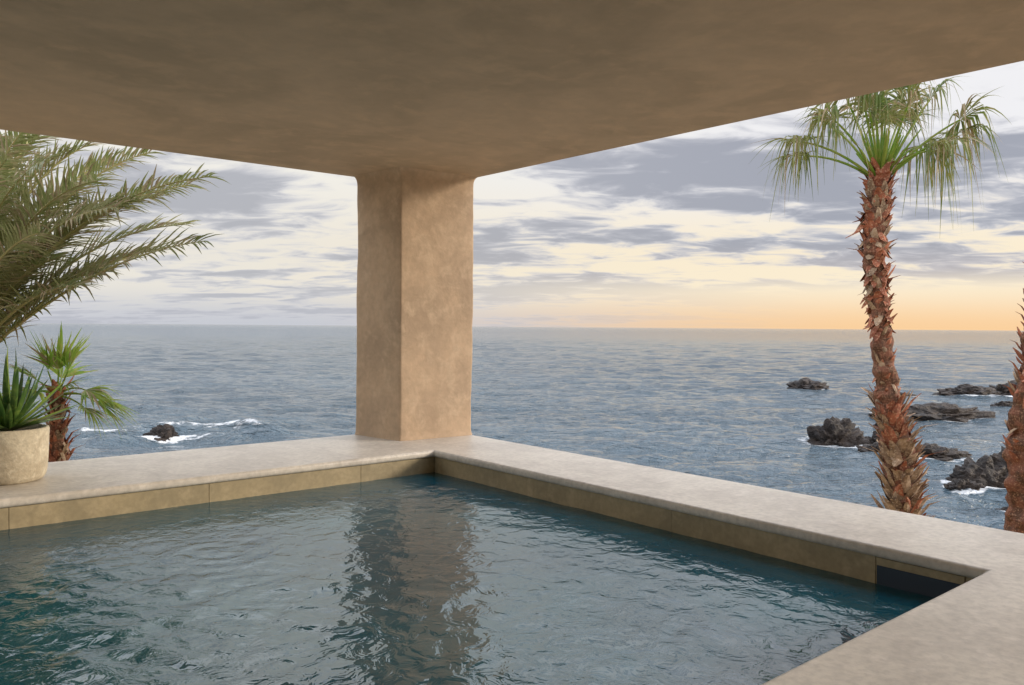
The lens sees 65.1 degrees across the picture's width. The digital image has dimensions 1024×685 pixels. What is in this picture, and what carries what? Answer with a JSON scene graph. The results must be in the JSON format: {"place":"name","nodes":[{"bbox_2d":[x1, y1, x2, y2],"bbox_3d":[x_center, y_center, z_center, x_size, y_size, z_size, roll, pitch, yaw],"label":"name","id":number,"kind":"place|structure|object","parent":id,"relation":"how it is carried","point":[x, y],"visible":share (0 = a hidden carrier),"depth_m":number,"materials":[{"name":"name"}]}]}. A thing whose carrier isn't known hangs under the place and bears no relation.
{"place":"outdoors","nodes":[
{"label":"outdoors","id":0,"kind":"place"},
{"bbox_2d":[0,323,1023,529],"bbox_3d":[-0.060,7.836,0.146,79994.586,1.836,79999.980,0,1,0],"label":"ocean","id":1,"kind":"structure","parent":0,"point":[722,404],"depth_m":99.73,"materials":[{"name":"liquid"}]},
{"bbox_2d":[143,423,178,440],"bbox_3d":[-24.817,6.980,56.715,2.563,2.545,1.897,1,1,20],"label":"sea rock","id":2,"kind":"object","parent":1,"relation":"in","point":[165,432],"visible":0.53,"depth_m":56.29,"materials":[{"name":"stone"}]},
{"bbox_2d":[786,377,828,389],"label":"sea rock","id":3,"kind":"object","parent":1,"relation":"in","point":[806,383],"visible":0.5,"depth_m":106.70,"materials":[{"name":"stone"}]},
{"bbox_2d":[806,416,870,446],"bbox_3d":[23.279,7.605,58.008,5.239,4.733,4.028,0,1,0],"label":"sea rock","id":4,"kind":"object","parent":1,"relation":"in","point":[843,432],"visible":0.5,"depth_m":56.82,"materials":[{"name":"stone"}]},
{"bbox_2d":[856,441,879,451],"bbox_3d":[24.152,7.288,53.242,2.314,1.398,2.428,1,1,16],"label":"sea rock","id":5,"kind":"object","parent":1,"relation":"in","point":[868,446],"visible":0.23,"depth_m":52.91,"materials":[{"name":"stone"}]},
{"bbox_2d":[864,431,879,443],"bbox_3d":[25.974,7.334,56.274,3.008,2.850,2.761,0,1,0],"label":"sea rock","id":6,"kind":"object","parent":1,"relation":"in","point":[873,439],"visible":0.13,"depth_m":56.25,"materials":[{"name":"stone"}]},
{"bbox_2d":[920,443,971,460],"bbox_3d":[26.993,7.313,51.153,5.009,1.730,3.032,0,1,-20],"label":"sea rock","id":7,"kind":"object","parent":1,"relation":"in","point":[947,454],"visible":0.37,"depth_m":50.60,"materials":[{"name":"stone"}]},
{"bbox_2d":[904,402,995,422],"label":"sea rock","id":8,"kind":"object","parent":1,"relation":"in","point":[944,411],"visible":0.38,"depth_m":73.12,"materials":[{"name":"stone"}]},
{"bbox_2d":[943,478,985,490],"bbox_3d":[22.817,7.596,40.667,1.905,1.568,1.998,0,1,0],"label":"sea rock","id":9,"kind":"object","parent":1,"relation":"in","point":[955,483],"visible":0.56,"depth_m":40.17,"materials":[{"name":"stone"}]},
{"bbox_2d":[933,384,1000,395],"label":"sea rock","id":10,"kind":"object","parent":1,"relation":"in","point":[961,389],"visible":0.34,"depth_m":97.43,"materials":[{"name":"stone"}]},
{"bbox_2d":[945,455,1008,488],"bbox_3d":[24.616,7.703,42.310,4.607,3.820,3.426,0,1,0],"label":"sea rock","id":11,"kind":"object","parent":1,"relation":"in","point":[985,470],"visible":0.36,"depth_m":41.12,"materials":[{"name":"stone"}]},
{"bbox_2d":[990,446,1008,471],"bbox_3d":[27.246,7.849,42.716,4.727,5.247,3.965,0,1,-31],"label":"sea rock","id":12,"kind":"object","parent":1,"relation":"in","point":[998,460],"visible":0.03,"depth_m":42.15,"materials":[{"name":"stone"}]},
{"bbox_2d":[990,401,1012,406],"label":"sea rock","id":13,"kind":"object","parent":1,"relation":"in","point":[1006,403],"visible":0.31,"depth_m":83.65,"materials":[{"name":"stone"}]},
{"bbox_2d":[995,506,1008,510],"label":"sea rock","id":14,"kind":"object","parent":1,"relation":"in","point":[1004,508],"visible":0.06,"depth_m":35.46,"materials":[{"name":"stone"}]},
{"bbox_2d":[989,380,1016,395],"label":"sea rock","id":15,"kind":"object","parent":1,"relation":"in","point":[1003,390],"visible":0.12,"depth_m":99.43,"materials":[{"name":"stone"}]},
{"bbox_2d":[0,61,1023,330],"label":"sky","id":16,"kind":"structure","parent":0,"point":[676,231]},
{"bbox_3d":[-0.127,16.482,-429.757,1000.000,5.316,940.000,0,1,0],"label":"ground","id":17,"kind":"structure","parent":0,"visible":0},
{"bbox_2d":[0,322,138,461],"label":"fan palm","id":18,"kind":"object","parent":17,"relation":"on","point":[59,444],"visible":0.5,"depth_m":8.85,"materials":[{"name":"green plant"}]},
{"bbox_2d":[0,130,229,346],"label":"date palm tree","id":19,"kind":"object","parent":17,"relation":"on","point":[26,252],"visible":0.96,"depth_m":7.91,"materials":[{"name":"green plant"}]},
{"bbox_2d":[0,434,1023,684],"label":"swimming pool","id":20,"kind":"structure","parent":17,"relation":"on","point":[964,626],"depth_m":5.04,"materials":[{"name":"stone"}]},
{"bbox_2d":[0,348,81,485],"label":"potted agave","id":21,"kind":"object","parent":20,"relation":"on","point":[24,447],"visible":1,"depth_m":5.49,"materials":[{"name":"stone"}]},
{"bbox_2d":[353,167,476,440],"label":"corner column","id":22,"kind":"structure","parent":20,"relation":"on","point":[414,303],"depth_m":7.84,"materials":[{"name":"paint"}]},
{"bbox_2d":[0,472,933,684],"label":"pool water","id":23,"kind":"structure","parent":20,"relation":"in","point":[433,578],"depth_m":3.83,"materials":[{"name":"teal liquid"}]},
{"bbox_2d":[751,76,1008,516],"bbox_3d":[4.322,1.117,9.511,3.185,9.255,1.696,0,1,0],"label":"fan palm tree","id":24,"kind":"object","parent":17,"relation":"on","point":[900,477],"visible":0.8,"depth_m":9.38,"materials":[{"name":"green plant"}]},
{"bbox_2d":[1001,262,1023,533],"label":"fan palm tree","id":25,"kind":"object","parent":17,"relation":"on","point":[1013,454],"visible":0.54,"depth_m":7.50,"materials":[{"name":"brown plant"}]},
{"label":"terrace floor","id":26,"kind":"structure","parent":0,"visible":0},
{"bbox_3d":[1.623,0.112,-3.736,11.601,3.048,0.300,-1,1,-40],"label":"house wall","id":27,"kind":"object","parent":26,"relation":"on","visible":0},
{"bbox_2d":[0,0,1023,176],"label":"ceiling","id":28,"kind":"structure","parent":27,"relation":"on","point":[474,88],"depth_m":4.67,"materials":[{"name":"paint"}]}
]}

